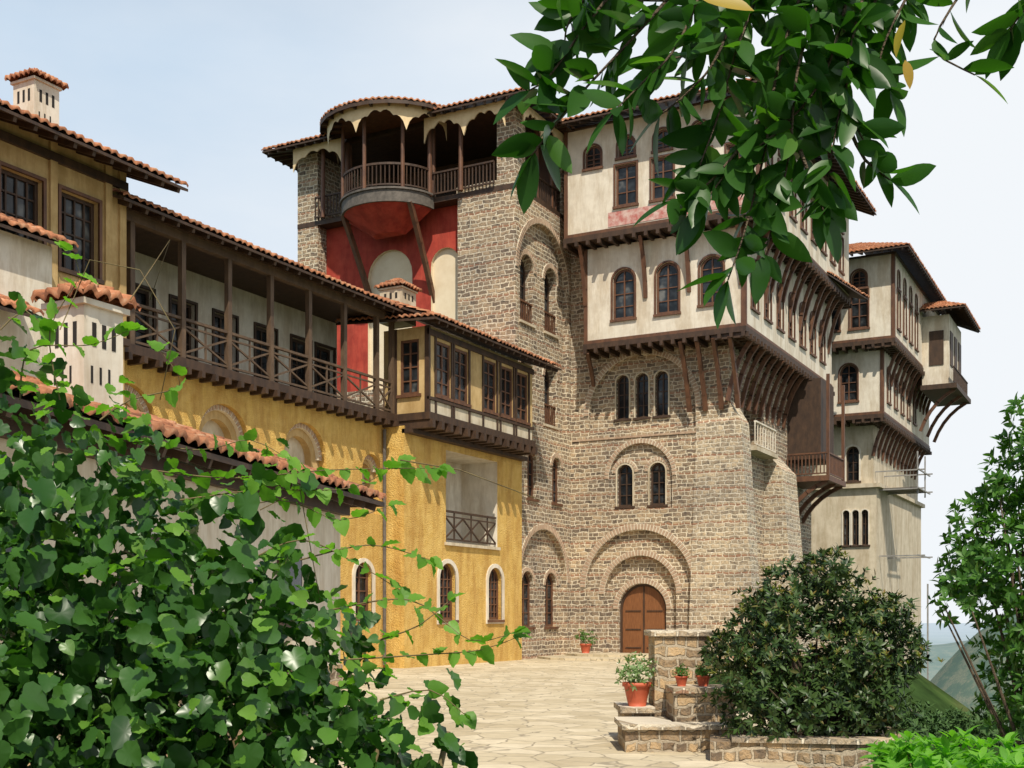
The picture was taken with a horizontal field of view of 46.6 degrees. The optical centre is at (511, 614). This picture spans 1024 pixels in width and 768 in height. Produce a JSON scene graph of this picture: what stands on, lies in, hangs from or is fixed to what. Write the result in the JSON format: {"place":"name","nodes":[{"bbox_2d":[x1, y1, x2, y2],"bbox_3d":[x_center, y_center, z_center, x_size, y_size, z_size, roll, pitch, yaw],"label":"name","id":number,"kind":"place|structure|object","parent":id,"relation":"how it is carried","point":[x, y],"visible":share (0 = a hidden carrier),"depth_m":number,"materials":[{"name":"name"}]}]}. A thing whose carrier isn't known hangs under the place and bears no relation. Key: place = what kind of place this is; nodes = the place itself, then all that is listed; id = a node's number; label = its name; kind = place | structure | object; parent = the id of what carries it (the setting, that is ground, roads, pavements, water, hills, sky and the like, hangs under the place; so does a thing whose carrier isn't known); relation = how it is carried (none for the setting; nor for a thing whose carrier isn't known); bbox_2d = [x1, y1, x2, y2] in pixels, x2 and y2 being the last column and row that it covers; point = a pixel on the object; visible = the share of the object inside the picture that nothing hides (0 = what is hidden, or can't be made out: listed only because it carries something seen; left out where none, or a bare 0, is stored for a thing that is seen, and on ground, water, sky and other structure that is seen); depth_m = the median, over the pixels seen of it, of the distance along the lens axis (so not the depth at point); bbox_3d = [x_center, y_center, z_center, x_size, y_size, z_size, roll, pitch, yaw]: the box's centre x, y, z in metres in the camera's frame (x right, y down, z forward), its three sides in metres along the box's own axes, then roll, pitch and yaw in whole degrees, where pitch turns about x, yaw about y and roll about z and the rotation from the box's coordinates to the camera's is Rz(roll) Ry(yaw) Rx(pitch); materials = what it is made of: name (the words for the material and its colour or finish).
{"place":"outdoors","nodes":[
{"label":"outdoors","id":0,"kind":"place"},
{"bbox_2d":[0,0,1023,622],"label":"sky","id":1,"kind":"structure","parent":0,"point":[192,91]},
{"bbox_2d":[310,658,797,767],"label":"courtyard paving","id":2,"kind":"structure","parent":0,"point":[537,713],"depth_m":21.31,"materials":[{"name":"beige stone"}]},
{"bbox_2d":[537,652,648,661],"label":"door steps","id":3,"kind":"structure","parent":2,"relation":"on","point":[595,656],"depth_m":48.55,"materials":[{"name":"beige stone"}]},
{"bbox_2d":[574,629,596,652],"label":"flower pot","id":4,"kind":"object","parent":3,"relation":"on","point":[585,647],"visible":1,"depth_m":50.82,"materials":[{"name":"orange ceramic"}]},
{"bbox_2d":[618,636,746,751],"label":"pillar","id":5,"kind":"structure","parent":2,"relation":"on","point":[668,653],"depth_m":16.00,"materials":[{"name":"beige stone"}]},
{"bbox_2d":[614,630,747,729],"bbox_3d":[2.286,0.860,16.700,1.700,1.280,2.320,0,0,0],"label":"capstone","id":6,"kind":"object","parent":5,"relation":"on","point":[643,723],"visible":0.8,"depth_m":16.09,"materials":[{"name":"beige stone"}]},
{"bbox_2d":[614,651,659,706],"bbox_3d":[1.792,0.901,17.006,0.618,0.798,0.691,0,0,-30],"label":"flower pot","id":7,"kind":"object","parent":6,"relation":"on","point":[637,691],"visible":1,"depth_m":16.88,"materials":[{"name":"orange ceramic"}]},
{"bbox_2d":[672,664,690,685],"bbox_3d":[2.335,0.819,16.403,0.276,0.322,0.266,0,0,28],"label":"flower pot","id":8,"kind":"object","parent":6,"relation":"on","point":[680,677],"visible":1,"depth_m":16.35,"materials":[{"name":"orange ceramic"}]},
{"bbox_2d":[694,662,711,685],"bbox_3d":[2.640,0.811,16.393,0.290,0.338,0.300,0,0,28],"label":"flower pot","id":9,"kind":"object","parent":6,"relation":"on","point":[703,677],"visible":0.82,"depth_m":16.34,"materials":[{"name":"orange ceramic"}]},
{"bbox_2d":[710,727,910,767],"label":"stone planter","id":10,"kind":"object","parent":2,"relation":"on","point":[843,751],"visible":0.47,"depth_m":14.48,"materials":[{"name":"stone"}]},
{"bbox_2d":[698,543,944,743],"bbox_3d":[3.950,0.538,15.499,3.039,2.923,2.722,0,0,3],"label":"rhododendron bush","id":11,"kind":"object","parent":10,"relation":"in","point":[859,702],"visible":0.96,"depth_m":14.92,"materials":[{"name":"green plant"}]},
{"bbox_2d":[709,615,1022,758],"bbox_3d":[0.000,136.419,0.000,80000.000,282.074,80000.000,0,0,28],"label":"ground","id":12,"kind":"structure","parent":0,"point":[949,683],"depth_m":1425.91,"materials":[{"name":"green plant"}]},
{"bbox_2d":[0,99,188,402],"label":"guest wing","id":13,"kind":"structure","parent":12,"relation":"on","point":[57,182],"depth_m":27.32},
{"bbox_2d":[4,67,68,124],"bbox_3d":[-11.757,-12.444,29.462,1.132,2.089,1.148,0,0,28],"label":"roof chimney","id":14,"kind":"object","parent":13,"relation":"on","point":[36,90],"visible":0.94,"depth_m":29.19,"materials":[{"name":"paint"}]},
{"bbox_2d":[1,168,103,284],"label":"window frames","id":15,"kind":"structure","parent":13,"relation":"in","point":[5,173],"depth_m":28.07,"materials":[{"name":"brown wood"}]},
{"bbox_2d":[0,371,386,765],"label":"garden outbuilding","id":16,"kind":"structure","parent":12,"relation":"on","point":[327,569],"depth_m":14.80,"materials":[{"name":"ceramic"}]},
{"bbox_2d":[31,280,141,443],"bbox_3d":[-4.444,-2.634,12.408,0.847,1.667,0.851,0,0,28],"label":"roof chimney","id":17,"kind":"object","parent":16,"relation":"on","point":[99,311],"visible":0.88,"depth_m":12.20,"materials":[{"name":"paint"}]},
{"bbox_2d":[0,537,301,634],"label":"window","id":18,"kind":"structure","parent":16,"relation":"in","point":[158,538],"depth_m":16.99,"materials":[{"name":"brown wood"}]},
{"bbox_2d":[1,547,300,604],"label":"window glass","id":19,"kind":"structure","parent":16,"relation":"in","point":[297,581],"depth_m":17.36,"materials":[{"name":"black glass"}]},
{"bbox_2d":[0,240,539,767],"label":"grape vine","id":20,"kind":"object","parent":12,"relation":"on","point":[140,668],"visible":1,"depth_m":4.68,"materials":[{"name":"green plant"}]},
{"bbox_2d":[112,188,561,670],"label":"gallery wing","id":21,"kind":"structure","parent":12,"relation":"on","point":[254,344],"depth_m":39.83,"materials":[{"name":"yellow paint"}]},
{"bbox_2d":[135,288,329,395],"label":"window frames","id":22,"kind":"structure","parent":21,"relation":"in","point":[145,293],"depth_m":36.56,"materials":[{"name":"brown wood"}]},
{"bbox_2d":[374,278,421,328],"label":"roof chimney","id":23,"kind":"object","parent":21,"relation":"on","point":[400,290],"visible":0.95,"depth_m":43.19,"materials":[{"name":"paint"}]},
{"bbox_2d":[356,339,530,622],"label":"window frames","id":24,"kind":"structure","parent":21,"relation":"in","point":[409,394],"depth_m":42.57,"materials":[{"name":"brown wood"}]},
{"bbox_2d":[261,78,876,658],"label":"monastery tower","id":25,"kind":"structure","parent":12,"relation":"on","point":[659,478],"depth_m":50.46,"materials":[{"name":"stone"}]},
{"bbox_2d":[406,170,489,197],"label":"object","id":26,"kind":"structure","parent":25,"relation":"in","point":[449,193],"depth_m":53.80,"materials":[{"name":"brown wood"}]},
{"bbox_2d":[520,260,670,508],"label":"window frames","id":27,"kind":"structure","parent":25,"relation":"in","point":[643,417],"depth_m":51.33,"materials":[{"name":"brown wood"}]},
{"bbox_2d":[620,584,665,652],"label":"door frame","id":28,"kind":"structure","parent":25,"relation":"in","point":[640,585],"depth_m":51.72,"materials":[{"name":"brown wood"}]},
{"bbox_2d":[623,586,664,652],"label":"door","id":29,"kind":"structure","parent":25,"relation":"in","point":[634,600],"depth_m":51.72,"materials":[{"name":"brown wood"}]},
{"bbox_2d":[522,122,844,628],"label":"window frames","id":30,"kind":"structure","parent":25,"relation":"in","point":[548,626],"depth_m":49.49,"materials":[{"name":"brown wood"}]},
{"bbox_2d":[787,374,845,523],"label":"timber oriel","id":31,"kind":"object","parent":25,"relation":"attached to","point":[810,429],"visible":0.91,"depth_m":56.59,"materials":[{"name":"brown wood"}]},
{"bbox_2d":[492,0,1023,328],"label":"overhanging laurel tree","id":32,"kind":"object","parent":12,"relation":"on","point":[811,100],"visible":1,"depth_m":3.00,"materials":[{"name":"green plant"}]},
{"bbox_2d":[811,242,980,673],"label":"residence tower","id":33,"kind":"structure","parent":12,"relation":"on","point":[896,354],"depth_m":65.23,"materials":[{"name":"white paint"}]},
{"bbox_2d":[832,270,918,426],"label":"window frames","id":34,"kind":"structure","parent":33,"relation":"in","point":[860,287],"depth_m":63.91,"materials":[{"name":"brown wood"}]},
{"bbox_2d":[842,330,960,546],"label":"window frames","id":35,"kind":"structure","parent":33,"relation":"in","point":[936,338],"depth_m":69.40,"materials":[{"name":"brown wood"}]},
{"bbox_2d":[875,451,932,679],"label":"scaffolding","id":36,"kind":"object","parent":12,"relation":"on","point":[904,490],"visible":0.86,"depth_m":64.96,"materials":[{"name":"metal"}]},
{"bbox_2d":[859,725,1023,767],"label":"sunlit shrub","id":37,"kind":"object","parent":12,"relation":"on","point":[914,753],"visible":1,"depth_m":5.92,"materials":[{"name":"green plant"}]},
{"bbox_2d":[875,690,1023,747],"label":"terrace edge scrub","id":38,"kind":"object","parent":12,"relation":"on","point":[935,722],"visible":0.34,"depth_m":20.72,"materials":[{"name":"green plant"}]},
{"bbox_2d":[926,391,1023,744],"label":"laurel shrub","id":39,"kind":"object","parent":12,"relation":"on","point":[968,588],"visible":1,"depth_m":10.41,"materials":[{"name":"green plant"}]}
]}

